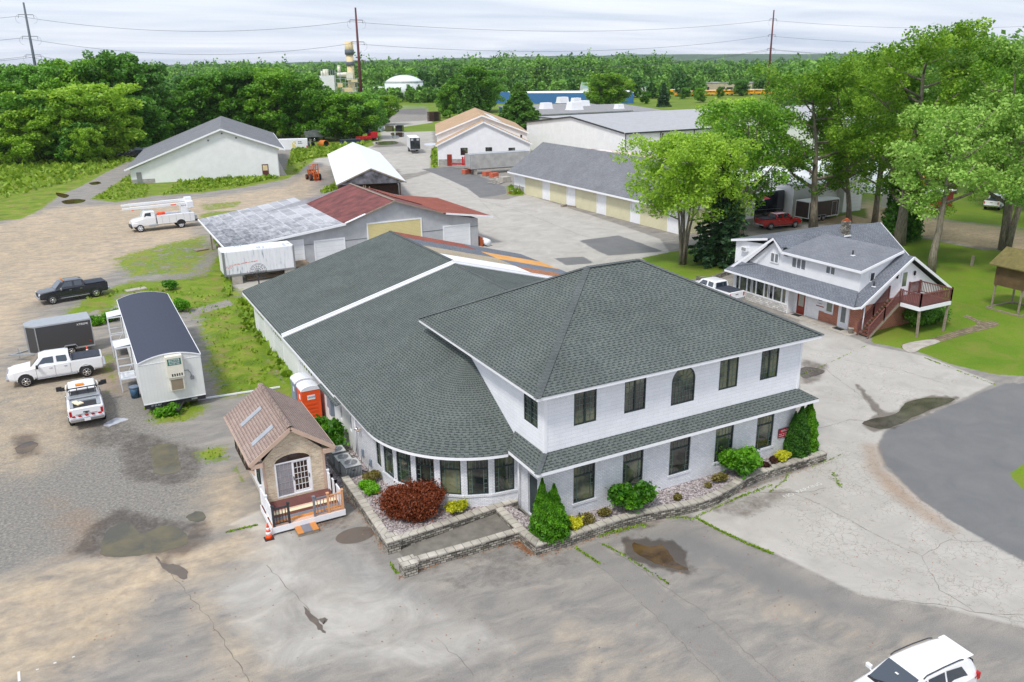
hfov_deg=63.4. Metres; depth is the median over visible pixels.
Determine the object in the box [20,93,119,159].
forest tree
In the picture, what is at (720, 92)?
forest tree
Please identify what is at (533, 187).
garage door
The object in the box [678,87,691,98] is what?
forest tree
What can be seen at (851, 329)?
planter
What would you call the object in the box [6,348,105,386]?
pickup truck
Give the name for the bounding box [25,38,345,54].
power line
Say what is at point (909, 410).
puddle
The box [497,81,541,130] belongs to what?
pine tree
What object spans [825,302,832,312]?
window
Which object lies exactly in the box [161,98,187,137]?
forest tree
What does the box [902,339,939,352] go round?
gravel path
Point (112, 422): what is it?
puddle
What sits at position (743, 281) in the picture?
window
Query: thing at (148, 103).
forest tree
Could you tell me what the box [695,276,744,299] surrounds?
pickup truck
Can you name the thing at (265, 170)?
red door
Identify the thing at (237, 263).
box body
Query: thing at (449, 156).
side door
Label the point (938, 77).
silver maple
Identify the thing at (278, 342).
garage door
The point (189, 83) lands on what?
forest tree
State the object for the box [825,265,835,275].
window
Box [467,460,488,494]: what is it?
window
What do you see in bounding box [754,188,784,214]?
motorhome
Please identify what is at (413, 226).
garage door
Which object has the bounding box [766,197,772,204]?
side window
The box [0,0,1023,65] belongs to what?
sky
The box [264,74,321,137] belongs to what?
forest tree
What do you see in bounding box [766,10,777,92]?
transmission pole
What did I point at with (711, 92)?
school bus
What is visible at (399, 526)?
gravel bed
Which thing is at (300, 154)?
long grass
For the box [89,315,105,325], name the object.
weed bush
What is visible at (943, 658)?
suv
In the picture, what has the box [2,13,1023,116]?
woods
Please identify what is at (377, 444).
window
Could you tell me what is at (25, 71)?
forest tree
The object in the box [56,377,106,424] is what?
pickup truck
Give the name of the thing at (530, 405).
window
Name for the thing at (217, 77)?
forest tree
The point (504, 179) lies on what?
concrete block
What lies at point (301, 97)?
forest tree
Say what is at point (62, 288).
pickup truck
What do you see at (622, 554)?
crack grass
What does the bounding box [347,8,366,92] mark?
transmission pole
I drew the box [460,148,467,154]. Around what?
window
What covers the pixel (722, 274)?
retaining wall
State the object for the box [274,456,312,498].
sliding door
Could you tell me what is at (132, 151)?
pickup truck
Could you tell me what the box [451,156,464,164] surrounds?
red log trailer
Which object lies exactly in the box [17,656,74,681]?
paint mark
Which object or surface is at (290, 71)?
power line
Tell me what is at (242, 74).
forest tree
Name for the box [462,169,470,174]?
brick pallet
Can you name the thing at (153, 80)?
forest tree
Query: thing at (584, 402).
window
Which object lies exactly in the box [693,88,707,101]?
forest tree
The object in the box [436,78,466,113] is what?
forest tree
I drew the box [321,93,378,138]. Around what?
forest tree
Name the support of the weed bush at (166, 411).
on the ground at (918, 485)
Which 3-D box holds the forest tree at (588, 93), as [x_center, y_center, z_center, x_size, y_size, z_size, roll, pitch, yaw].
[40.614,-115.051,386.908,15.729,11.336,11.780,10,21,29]
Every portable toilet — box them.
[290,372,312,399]
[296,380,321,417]
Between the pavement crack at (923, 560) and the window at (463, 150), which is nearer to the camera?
the pavement crack at (923, 560)
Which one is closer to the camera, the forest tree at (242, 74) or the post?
the post
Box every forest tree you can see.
[0,63,69,90]
[0,64,15,76]
[0,75,24,84]
[0,81,25,160]
[0,94,56,160]
[0,109,60,162]
[1,88,90,159]
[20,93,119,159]
[35,58,119,90]
[39,82,146,157]
[50,121,108,163]
[58,96,131,158]
[63,126,112,161]
[71,49,160,112]
[98,61,176,123]
[121,95,168,147]
[143,105,173,142]
[153,90,209,133]
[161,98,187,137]
[162,75,236,132]
[170,74,199,90]
[195,70,222,75]
[195,71,244,122]
[202,72,255,126]
[209,67,277,133]
[228,66,283,70]
[234,66,294,130]
[240,71,305,138]
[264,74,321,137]
[277,77,330,139]
[296,88,343,139]
[310,94,357,140]
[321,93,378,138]
[341,99,383,138]
[355,91,389,129]
[379,95,402,122]
[434,84,464,117]
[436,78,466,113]
[447,65,501,110]
[482,68,508,104]
[582,82,600,103]
[589,73,628,103]
[599,80,635,103]
[636,91,650,103]
[658,90,673,100]
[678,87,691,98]
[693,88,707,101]
[715,87,726,97]
[727,79,750,95]
[743,67,762,85]
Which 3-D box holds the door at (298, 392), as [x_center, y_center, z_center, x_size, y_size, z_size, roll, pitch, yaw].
[-13.110,3.870,51.246,0.015,1.780,0.880,-10,21,-26]
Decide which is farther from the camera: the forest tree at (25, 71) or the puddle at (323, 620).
the forest tree at (25, 71)
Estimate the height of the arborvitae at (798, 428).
3.078 m
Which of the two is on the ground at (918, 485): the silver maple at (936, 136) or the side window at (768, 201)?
the silver maple at (936, 136)
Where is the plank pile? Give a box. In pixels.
[244,270,283,279]
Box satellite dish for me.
[250,263,266,283]
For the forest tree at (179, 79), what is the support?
on the ground at (918, 485)
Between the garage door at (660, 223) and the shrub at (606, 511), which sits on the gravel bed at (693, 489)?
the shrub at (606, 511)
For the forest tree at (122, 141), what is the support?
on the ground at (918, 485)
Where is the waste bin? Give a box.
[128,385,138,398]
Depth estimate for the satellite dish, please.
80.81 m
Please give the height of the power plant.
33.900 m
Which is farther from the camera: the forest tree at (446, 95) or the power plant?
the power plant
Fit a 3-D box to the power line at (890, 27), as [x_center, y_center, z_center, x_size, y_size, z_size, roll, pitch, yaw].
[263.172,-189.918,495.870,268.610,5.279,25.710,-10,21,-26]
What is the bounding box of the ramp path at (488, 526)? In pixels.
[398,505,529,556]
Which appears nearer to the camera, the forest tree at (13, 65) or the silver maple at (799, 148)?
the silver maple at (799, 148)
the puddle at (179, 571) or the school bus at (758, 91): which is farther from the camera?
the school bus at (758, 91)
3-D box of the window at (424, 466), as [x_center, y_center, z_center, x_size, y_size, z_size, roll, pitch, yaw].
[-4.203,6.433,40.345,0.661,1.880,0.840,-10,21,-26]
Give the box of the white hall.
[435,108,531,165]
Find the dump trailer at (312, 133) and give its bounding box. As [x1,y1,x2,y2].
[304,127,331,141]
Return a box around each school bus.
[705,90,715,95]
[724,90,735,94]
[746,89,754,94]
[746,89,761,94]
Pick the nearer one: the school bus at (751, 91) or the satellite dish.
the satellite dish
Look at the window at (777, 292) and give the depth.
72.42 m
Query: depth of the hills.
5552.55 m
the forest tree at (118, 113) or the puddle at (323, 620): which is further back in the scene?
the forest tree at (118, 113)
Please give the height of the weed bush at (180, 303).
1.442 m
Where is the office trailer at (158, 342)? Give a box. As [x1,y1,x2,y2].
[105,291,205,414]
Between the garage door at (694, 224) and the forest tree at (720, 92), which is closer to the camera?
the garage door at (694, 224)
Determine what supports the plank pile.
on the ground at (918, 485)
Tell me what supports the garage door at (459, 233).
in the metal shop
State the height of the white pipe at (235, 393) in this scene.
0.100 m
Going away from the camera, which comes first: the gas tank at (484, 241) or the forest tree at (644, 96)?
the gas tank at (484, 241)
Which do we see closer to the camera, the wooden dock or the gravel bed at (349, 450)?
the gravel bed at (349, 450)
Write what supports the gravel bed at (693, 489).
in the retaining wall at (534, 544)
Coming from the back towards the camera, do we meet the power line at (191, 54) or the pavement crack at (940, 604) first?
the power line at (191, 54)
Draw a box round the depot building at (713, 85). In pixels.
[706,82,753,89]
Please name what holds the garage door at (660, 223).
in the garage row
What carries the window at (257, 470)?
in the tiny house at (280, 439)
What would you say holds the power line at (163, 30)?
hanging from the transmission pole at (30, 41)
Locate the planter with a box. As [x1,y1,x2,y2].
[848,327,853,333]
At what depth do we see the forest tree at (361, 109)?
237.69 m
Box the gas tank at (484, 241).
[478,236,490,246]
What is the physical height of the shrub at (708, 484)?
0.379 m
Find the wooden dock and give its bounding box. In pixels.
[295,260,308,267]
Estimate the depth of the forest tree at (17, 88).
188.76 m
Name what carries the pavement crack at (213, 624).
on the ground at (918, 485)
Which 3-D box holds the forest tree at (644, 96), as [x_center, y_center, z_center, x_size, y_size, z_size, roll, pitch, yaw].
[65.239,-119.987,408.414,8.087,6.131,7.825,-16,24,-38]
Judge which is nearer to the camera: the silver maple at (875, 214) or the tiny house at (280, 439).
the tiny house at (280, 439)
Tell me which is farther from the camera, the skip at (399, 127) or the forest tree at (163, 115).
the skip at (399, 127)
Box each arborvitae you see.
[528,478,571,544]
[783,406,811,458]
[801,403,820,453]
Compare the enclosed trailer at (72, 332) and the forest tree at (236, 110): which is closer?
the enclosed trailer at (72, 332)
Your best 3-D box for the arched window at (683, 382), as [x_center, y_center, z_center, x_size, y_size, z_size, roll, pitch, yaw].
[8.356,2.145,40.516,1.460,1.920,0.050,-10,21,-26]
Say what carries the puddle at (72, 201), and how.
on the ground at (918, 485)
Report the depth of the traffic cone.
38.53 m
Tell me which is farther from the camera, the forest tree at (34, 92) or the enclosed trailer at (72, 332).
the forest tree at (34, 92)
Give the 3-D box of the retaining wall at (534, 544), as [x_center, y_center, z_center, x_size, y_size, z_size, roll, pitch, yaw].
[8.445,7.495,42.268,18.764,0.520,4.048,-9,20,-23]
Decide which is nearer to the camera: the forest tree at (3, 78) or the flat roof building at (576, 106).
the forest tree at (3, 78)
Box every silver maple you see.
[695,94,805,234]
[695,96,772,167]
[750,60,885,227]
[791,70,897,223]
[800,63,914,180]
[837,49,943,222]
[838,16,1017,245]
[883,102,1023,272]
[893,48,1023,193]
[921,33,1023,250]
[979,107,1023,206]
[988,58,1023,162]
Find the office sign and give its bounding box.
[778,427,788,437]
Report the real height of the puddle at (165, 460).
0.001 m
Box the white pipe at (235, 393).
[200,386,279,399]
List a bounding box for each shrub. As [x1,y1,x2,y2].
[443,498,470,513]
[568,514,583,530]
[579,512,595,524]
[596,507,611,516]
[604,480,659,513]
[673,492,681,500]
[703,481,711,487]
[710,472,728,481]
[715,444,762,478]
[761,461,771,467]
[769,455,778,463]
[774,449,791,461]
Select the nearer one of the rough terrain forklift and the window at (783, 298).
the window at (783, 298)
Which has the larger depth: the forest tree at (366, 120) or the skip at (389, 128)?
the skip at (389, 128)
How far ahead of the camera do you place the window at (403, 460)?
41.07 m
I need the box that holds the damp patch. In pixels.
[336,527,373,543]
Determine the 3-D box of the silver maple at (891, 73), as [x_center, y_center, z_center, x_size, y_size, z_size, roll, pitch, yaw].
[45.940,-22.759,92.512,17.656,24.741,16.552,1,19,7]
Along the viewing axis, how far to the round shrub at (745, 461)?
42.42 m
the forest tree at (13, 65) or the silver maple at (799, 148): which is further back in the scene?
the forest tree at (13, 65)
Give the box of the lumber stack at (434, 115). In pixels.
[427,111,440,120]
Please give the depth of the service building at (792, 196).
116.97 m
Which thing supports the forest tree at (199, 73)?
on the ground at (918, 485)
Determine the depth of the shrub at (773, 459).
44.18 m
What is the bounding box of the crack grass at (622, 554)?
[226,346,994,583]
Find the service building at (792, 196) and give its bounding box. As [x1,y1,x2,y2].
[736,166,864,216]
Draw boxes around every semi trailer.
[406,135,419,152]
[465,150,529,174]
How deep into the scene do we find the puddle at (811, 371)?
58.22 m
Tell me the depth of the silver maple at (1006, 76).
110.59 m
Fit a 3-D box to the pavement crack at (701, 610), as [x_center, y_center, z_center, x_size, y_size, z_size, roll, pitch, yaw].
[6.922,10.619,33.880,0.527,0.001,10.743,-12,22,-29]
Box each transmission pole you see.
[15,2,41,65]
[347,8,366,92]
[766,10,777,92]
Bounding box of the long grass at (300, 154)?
[0,140,524,459]
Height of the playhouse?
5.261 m
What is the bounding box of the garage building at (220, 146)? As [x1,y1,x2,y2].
[124,116,285,183]
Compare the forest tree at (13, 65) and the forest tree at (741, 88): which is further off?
the forest tree at (741, 88)
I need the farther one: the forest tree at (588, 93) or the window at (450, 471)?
the forest tree at (588, 93)
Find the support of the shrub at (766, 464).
on the gravel bed at (693, 489)
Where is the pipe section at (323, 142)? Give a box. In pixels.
[318,140,328,145]
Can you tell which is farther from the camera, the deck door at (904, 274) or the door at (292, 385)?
the deck door at (904, 274)
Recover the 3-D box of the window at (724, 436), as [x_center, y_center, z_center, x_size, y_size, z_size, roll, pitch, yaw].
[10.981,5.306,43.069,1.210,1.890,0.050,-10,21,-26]
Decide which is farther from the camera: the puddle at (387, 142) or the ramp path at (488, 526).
the puddle at (387, 142)
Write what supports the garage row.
on the ground at (918, 485)
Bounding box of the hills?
[5,54,855,67]
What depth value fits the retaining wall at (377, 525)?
39.25 m
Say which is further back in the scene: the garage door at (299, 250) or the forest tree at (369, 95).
the forest tree at (369, 95)
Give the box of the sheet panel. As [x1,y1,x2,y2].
[125,286,146,291]
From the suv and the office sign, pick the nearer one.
the suv
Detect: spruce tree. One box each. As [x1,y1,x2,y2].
[656,82,671,106]
[687,152,750,268]
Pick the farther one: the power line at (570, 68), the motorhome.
the power line at (570, 68)
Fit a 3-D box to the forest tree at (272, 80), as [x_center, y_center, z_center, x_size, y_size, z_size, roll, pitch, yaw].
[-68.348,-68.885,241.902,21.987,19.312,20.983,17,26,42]
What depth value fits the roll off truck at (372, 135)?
233.91 m
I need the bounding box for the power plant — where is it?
[319,41,362,92]
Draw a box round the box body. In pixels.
[218,241,295,284]
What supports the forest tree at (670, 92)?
on the ground at (918, 485)
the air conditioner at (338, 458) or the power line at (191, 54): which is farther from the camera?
the power line at (191, 54)
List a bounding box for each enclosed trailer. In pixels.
[8,312,94,359]
[795,196,840,220]
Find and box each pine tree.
[455,77,488,113]
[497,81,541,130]
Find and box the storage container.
[278,138,307,149]
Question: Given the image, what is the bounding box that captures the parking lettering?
[784,483,821,497]
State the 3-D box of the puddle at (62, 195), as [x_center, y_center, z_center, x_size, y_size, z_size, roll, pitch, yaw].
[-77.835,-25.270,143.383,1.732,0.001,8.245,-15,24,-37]
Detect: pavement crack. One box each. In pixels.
[156,556,249,681]
[589,558,719,680]
[598,542,779,681]
[785,491,1015,614]
[903,600,1018,621]
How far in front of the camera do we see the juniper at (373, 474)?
42.71 m
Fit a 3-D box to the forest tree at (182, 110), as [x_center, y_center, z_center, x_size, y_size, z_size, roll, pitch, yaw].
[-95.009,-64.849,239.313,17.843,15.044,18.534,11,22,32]
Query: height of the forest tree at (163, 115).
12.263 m
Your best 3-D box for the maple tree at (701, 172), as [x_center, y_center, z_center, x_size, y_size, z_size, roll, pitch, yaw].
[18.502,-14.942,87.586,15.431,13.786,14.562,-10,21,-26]
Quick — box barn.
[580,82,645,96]
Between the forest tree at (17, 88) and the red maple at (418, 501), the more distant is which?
the forest tree at (17, 88)
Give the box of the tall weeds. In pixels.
[311,414,349,447]
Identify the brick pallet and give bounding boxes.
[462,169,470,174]
[482,171,491,176]
[489,172,498,177]
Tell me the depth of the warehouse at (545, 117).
235.24 m
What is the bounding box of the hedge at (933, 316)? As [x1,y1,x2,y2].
[900,306,952,326]
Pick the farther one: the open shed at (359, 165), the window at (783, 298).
the open shed at (359, 165)
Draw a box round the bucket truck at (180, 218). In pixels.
[121,196,197,231]
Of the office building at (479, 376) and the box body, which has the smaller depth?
the office building at (479, 376)
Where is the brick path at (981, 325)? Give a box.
[901,315,998,347]
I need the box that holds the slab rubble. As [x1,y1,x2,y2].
[489,177,503,183]
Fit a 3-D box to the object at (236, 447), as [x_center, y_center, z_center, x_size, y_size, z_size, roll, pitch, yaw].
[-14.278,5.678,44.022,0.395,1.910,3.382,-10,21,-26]
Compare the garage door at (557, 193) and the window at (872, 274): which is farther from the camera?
the garage door at (557, 193)
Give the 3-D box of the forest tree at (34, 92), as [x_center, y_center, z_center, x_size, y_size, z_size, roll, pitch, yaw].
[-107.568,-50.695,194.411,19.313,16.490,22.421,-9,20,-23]
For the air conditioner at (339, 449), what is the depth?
45.51 m
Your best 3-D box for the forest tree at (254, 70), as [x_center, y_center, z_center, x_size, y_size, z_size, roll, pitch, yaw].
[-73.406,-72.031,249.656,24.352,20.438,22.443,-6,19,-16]
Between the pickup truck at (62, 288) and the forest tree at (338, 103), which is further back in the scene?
the forest tree at (338, 103)
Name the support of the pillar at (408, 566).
on the ground at (918, 485)
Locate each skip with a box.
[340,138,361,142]
[385,126,393,130]
[395,125,403,130]
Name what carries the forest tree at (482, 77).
on the ground at (918, 485)
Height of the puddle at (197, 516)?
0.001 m
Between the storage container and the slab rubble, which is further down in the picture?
the slab rubble
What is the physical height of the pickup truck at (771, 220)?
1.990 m
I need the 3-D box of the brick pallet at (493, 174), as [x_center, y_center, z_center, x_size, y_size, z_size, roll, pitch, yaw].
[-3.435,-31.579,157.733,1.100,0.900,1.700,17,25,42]
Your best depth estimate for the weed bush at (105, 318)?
71.73 m
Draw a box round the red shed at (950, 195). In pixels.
[930,188,956,207]
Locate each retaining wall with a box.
[341,475,517,548]
[414,528,518,568]
[495,450,827,554]
[696,271,731,280]
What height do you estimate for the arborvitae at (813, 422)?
3.181 m
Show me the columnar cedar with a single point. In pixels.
(914, 226)
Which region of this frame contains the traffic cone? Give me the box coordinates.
[264,523,273,541]
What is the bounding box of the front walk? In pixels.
[784,312,855,335]
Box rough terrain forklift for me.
[305,163,321,180]
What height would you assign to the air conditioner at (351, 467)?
1.012 m
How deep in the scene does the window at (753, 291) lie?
74.81 m
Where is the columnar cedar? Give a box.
[881,160,925,241]
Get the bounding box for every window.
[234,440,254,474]
[256,469,260,483]
[272,451,310,464]
[376,441,380,465]
[384,446,393,477]
[396,451,411,484]
[416,456,433,482]
[440,460,460,494]
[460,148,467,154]
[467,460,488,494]
[494,455,513,492]
[524,393,537,428]
[573,462,594,502]
[574,389,596,425]
[622,449,642,485]
[624,378,645,413]
[669,436,690,474]
[671,368,694,405]
[714,425,733,461]
[718,357,738,390]
[735,275,739,287]
[739,276,746,291]
[746,278,751,292]
[751,280,755,293]
[755,281,764,296]
[755,414,773,448]
[760,348,778,379]
[763,284,768,298]
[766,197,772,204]
[768,285,773,299]
[770,252,778,263]
[772,286,781,302]
[781,289,786,303]
[791,257,806,270]
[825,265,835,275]
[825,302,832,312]
[869,272,875,281]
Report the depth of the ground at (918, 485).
39.10 m
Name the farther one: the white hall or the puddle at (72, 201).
the white hall
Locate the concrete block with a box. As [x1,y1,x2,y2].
[499,176,510,182]
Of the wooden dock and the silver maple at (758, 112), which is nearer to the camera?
the wooden dock
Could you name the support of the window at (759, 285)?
in the house at (844, 273)
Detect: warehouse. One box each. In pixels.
[496,90,633,103]
[525,105,866,156]
[537,109,707,119]
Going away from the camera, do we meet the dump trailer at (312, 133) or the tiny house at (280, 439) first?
the tiny house at (280, 439)
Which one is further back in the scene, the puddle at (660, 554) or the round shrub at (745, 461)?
the round shrub at (745, 461)
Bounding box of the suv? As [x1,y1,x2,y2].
[854,635,980,681]
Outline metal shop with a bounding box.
[198,183,492,268]
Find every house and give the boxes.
[224,383,345,536]
[724,218,953,338]
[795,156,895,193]
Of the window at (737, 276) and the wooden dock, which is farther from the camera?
the wooden dock
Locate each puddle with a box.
[15,441,37,453]
[56,193,68,197]
[62,199,85,203]
[100,523,187,556]
[103,418,127,426]
[149,444,180,474]
[156,557,187,578]
[186,511,205,521]
[303,606,325,632]
[318,617,327,623]
[375,141,397,144]
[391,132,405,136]
[632,542,687,569]
[800,367,824,377]
[862,397,953,428]
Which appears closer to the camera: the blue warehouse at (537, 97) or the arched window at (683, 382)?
the arched window at (683, 382)
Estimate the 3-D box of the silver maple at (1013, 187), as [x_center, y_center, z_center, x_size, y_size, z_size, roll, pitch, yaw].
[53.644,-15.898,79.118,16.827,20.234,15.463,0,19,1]
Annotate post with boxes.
[970,255,974,265]
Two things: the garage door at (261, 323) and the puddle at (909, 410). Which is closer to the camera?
the puddle at (909, 410)
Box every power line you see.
[19,16,343,31]
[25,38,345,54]
[26,56,352,74]
[41,56,364,73]
[352,36,764,51]
[353,50,761,68]
[359,20,766,30]
[366,50,768,68]
[774,20,1020,27]
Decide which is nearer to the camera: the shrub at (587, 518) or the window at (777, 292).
the shrub at (587, 518)
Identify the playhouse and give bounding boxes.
[985,247,1023,316]
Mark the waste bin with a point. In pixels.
(134, 391)
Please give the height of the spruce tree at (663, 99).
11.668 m
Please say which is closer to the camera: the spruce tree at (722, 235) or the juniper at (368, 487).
the juniper at (368, 487)
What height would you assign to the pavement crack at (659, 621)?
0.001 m
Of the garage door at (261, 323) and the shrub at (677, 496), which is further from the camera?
the garage door at (261, 323)
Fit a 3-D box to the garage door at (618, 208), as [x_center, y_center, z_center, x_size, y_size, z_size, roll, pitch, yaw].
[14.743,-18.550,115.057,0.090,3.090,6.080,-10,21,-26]
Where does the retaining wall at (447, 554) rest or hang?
on the ground at (918, 485)
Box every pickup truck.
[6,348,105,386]
[34,276,109,303]
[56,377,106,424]
[116,148,141,155]
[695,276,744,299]
[754,211,801,229]
[983,193,1004,209]
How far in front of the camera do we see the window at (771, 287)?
73.04 m
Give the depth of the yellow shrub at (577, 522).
38.22 m
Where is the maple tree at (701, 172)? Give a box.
[609,130,764,264]
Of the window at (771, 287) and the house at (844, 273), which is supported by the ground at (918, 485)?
the house at (844, 273)
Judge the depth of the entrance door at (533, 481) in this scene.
39.44 m
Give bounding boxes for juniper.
[358,479,381,495]
[361,469,381,480]
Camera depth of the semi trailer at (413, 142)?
200.10 m
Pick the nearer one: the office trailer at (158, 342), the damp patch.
the damp patch
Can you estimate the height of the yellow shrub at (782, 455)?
0.619 m
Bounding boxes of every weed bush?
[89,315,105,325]
[100,308,119,320]
[150,402,183,418]
[160,279,178,289]
[173,296,190,310]
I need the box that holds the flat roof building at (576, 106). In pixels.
[497,97,661,115]
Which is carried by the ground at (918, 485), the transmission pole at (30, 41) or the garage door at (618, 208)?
the transmission pole at (30, 41)
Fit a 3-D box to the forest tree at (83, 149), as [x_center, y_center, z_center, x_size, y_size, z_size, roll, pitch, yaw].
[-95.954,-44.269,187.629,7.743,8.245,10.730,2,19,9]
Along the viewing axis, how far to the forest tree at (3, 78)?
208.37 m
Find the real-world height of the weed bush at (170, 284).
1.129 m
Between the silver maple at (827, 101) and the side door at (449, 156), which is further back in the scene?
the side door at (449, 156)
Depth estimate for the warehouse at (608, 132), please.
180.82 m
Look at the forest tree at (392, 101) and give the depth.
289.58 m
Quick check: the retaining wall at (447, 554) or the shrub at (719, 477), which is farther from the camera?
the shrub at (719, 477)
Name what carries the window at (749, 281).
in the house at (844, 273)
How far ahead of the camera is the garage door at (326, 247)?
90.62 m
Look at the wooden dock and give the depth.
88.01 m
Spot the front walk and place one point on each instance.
(819, 323)
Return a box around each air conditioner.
[327,445,345,467]
[333,452,351,475]
[340,458,361,477]
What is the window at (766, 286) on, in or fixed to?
in the house at (844, 273)
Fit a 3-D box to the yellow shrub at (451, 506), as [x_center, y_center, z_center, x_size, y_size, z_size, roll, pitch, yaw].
[-2.647,7.931,39.893,1.352,0.702,1.078,-10,21,-26]
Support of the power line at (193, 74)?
hanging from the transmission pole at (30, 41)
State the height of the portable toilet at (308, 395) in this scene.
2.372 m
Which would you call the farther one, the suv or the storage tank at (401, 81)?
the storage tank at (401, 81)
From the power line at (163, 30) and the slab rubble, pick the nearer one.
the slab rubble
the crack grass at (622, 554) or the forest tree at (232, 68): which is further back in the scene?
the forest tree at (232, 68)
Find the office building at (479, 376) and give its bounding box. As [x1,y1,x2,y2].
[242,231,823,515]
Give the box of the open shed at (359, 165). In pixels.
[327,142,405,194]
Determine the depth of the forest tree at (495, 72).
364.54 m
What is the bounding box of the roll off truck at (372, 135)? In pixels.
[356,129,378,140]
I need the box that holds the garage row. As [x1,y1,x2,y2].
[507,142,763,233]
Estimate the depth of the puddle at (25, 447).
48.32 m
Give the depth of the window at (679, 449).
41.81 m
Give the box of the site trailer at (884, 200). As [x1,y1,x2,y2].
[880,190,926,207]
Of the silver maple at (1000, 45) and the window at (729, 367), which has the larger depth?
the silver maple at (1000, 45)
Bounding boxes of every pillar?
[381,531,401,554]
[397,554,418,577]
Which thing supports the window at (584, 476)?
in the office building at (479, 376)
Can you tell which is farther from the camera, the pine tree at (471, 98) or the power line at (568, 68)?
the power line at (568, 68)
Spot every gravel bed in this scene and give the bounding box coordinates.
[325,443,369,486]
[351,475,484,533]
[504,449,812,538]
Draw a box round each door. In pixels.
[136,172,142,183]
[255,309,266,340]
[262,164,268,174]
[271,328,284,361]
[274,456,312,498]
[289,239,305,260]
[291,381,295,398]
[297,389,301,401]
[299,360,313,380]
[314,237,345,260]
[366,218,422,239]
[443,223,470,244]
[447,154,451,165]
[524,177,542,198]
[529,474,536,513]
[549,183,567,203]
[574,188,597,212]
[605,196,631,221]
[639,203,668,231]
[687,208,713,232]
[795,293,807,315]
[837,306,849,328]
[850,187,859,210]
[899,270,909,294]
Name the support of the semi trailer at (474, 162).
on the ground at (918, 485)
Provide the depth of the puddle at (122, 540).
38.66 m
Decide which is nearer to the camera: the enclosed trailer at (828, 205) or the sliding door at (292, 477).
the sliding door at (292, 477)
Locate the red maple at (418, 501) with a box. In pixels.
[372,478,450,525]
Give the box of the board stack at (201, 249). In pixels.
[192,247,208,250]
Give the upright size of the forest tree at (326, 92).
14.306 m
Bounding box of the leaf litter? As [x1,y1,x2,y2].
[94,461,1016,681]
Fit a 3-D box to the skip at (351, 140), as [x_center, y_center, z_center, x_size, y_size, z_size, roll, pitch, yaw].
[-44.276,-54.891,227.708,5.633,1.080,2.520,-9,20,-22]
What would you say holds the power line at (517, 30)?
hanging from the transmission pole at (359, 67)
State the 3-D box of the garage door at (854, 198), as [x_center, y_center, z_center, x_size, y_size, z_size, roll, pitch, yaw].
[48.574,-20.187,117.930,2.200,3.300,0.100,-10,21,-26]
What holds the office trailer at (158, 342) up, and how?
on the ground at (918, 485)
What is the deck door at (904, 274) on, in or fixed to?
in the house at (844, 273)
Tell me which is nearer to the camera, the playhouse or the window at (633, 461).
the window at (633, 461)
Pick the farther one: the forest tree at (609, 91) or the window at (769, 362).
the forest tree at (609, 91)
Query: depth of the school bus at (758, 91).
493.37 m
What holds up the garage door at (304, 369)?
in the office building at (479, 376)
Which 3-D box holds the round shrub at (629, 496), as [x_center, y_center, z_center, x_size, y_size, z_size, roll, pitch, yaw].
[5.844,7.499,39.591,2.764,1.537,2.003,-3,19,-5]
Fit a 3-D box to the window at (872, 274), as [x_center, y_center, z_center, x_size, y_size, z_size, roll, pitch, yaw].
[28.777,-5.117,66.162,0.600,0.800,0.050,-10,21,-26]
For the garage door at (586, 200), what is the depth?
121.85 m
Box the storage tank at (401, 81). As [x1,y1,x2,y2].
[374,75,423,99]
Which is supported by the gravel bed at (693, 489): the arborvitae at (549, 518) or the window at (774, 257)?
the arborvitae at (549, 518)
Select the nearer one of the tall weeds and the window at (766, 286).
the tall weeds
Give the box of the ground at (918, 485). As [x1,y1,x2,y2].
[0,65,1023,681]
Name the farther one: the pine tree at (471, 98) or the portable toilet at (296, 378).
the pine tree at (471, 98)
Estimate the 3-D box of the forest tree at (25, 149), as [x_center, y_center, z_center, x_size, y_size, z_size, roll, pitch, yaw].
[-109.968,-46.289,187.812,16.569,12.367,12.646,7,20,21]
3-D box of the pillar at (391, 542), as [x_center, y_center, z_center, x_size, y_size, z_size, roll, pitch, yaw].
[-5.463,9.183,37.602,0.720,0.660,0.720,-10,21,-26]
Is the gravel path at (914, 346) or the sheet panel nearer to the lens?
the gravel path at (914, 346)
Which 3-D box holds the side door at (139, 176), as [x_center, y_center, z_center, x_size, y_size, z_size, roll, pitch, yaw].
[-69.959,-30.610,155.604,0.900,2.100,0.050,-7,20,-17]
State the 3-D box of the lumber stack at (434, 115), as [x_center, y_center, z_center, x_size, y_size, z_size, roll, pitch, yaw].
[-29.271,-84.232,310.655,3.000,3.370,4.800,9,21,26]
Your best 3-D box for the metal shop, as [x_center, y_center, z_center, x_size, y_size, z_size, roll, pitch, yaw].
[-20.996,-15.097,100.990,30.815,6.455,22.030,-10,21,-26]
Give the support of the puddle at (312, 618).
on the ground at (918, 485)
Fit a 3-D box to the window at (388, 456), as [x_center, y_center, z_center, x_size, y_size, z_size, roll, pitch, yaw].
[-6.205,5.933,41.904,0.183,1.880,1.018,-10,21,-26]

